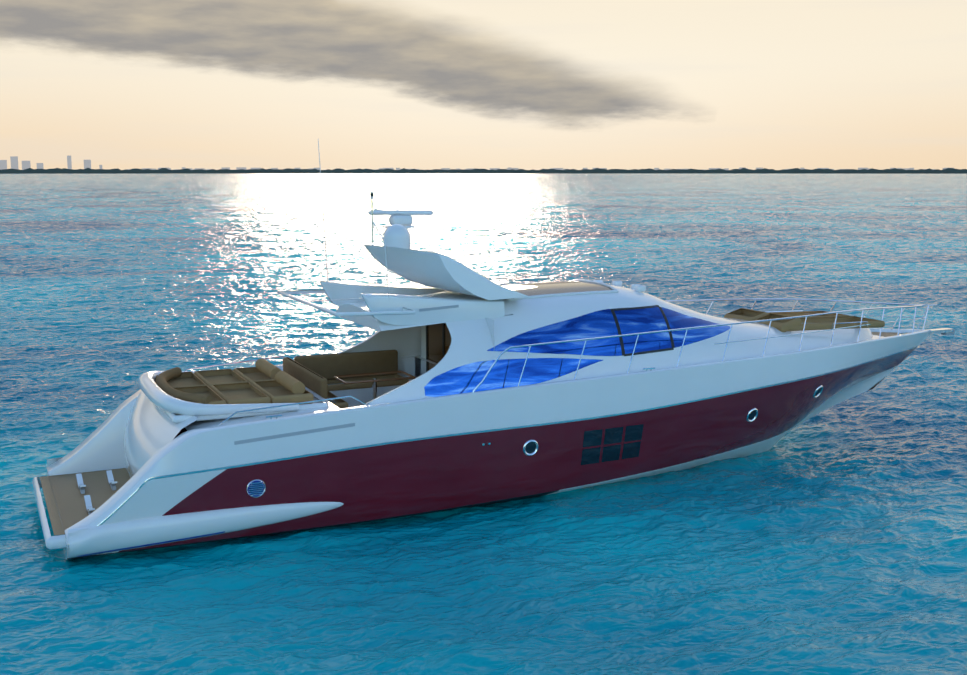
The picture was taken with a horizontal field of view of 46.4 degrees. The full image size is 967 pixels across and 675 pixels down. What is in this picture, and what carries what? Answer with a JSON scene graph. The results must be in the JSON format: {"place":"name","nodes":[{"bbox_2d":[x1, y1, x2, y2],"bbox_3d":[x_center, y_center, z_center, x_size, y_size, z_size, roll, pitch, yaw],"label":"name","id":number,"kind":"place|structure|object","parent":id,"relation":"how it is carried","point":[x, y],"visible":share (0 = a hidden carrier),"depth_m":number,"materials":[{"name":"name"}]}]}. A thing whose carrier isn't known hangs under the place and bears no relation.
{"place":"outdoors","nodes":[
{"label":"outdoors","id":0,"kind":"place"},
{"bbox_2d":[0,173,966,674],"label":"sea","id":1,"kind":"structure","parent":0,"point":[832,539],"depth_m":24.56,"materials":[{"name":"liquid"}]},
{"bbox_2d":[32,140,954,559],"bbox_3d":[2.017,-0.252,24.242,21.899,7.900,5.242,-4,9,-24],"label":"yacht","id":2,"kind":"object","parent":1,"relation":"on","point":[454,384],"visible":1,"depth_m":21.50,"materials":[{"name":"white plastic"}]},
{"bbox_2d":[0,156,966,173],"bbox_3d":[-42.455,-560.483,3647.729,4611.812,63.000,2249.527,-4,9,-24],"label":"shore land","id":3,"kind":"structure","parent":0,"point":[27,168],"depth_m":4046.50,"materials":[{"name":"grey"}]},
{"bbox_2d":[0,0,966,169],"label":"sky","id":4,"kind":"structure","parent":0,"point":[111,84],"materials":[{"name":"beige"}]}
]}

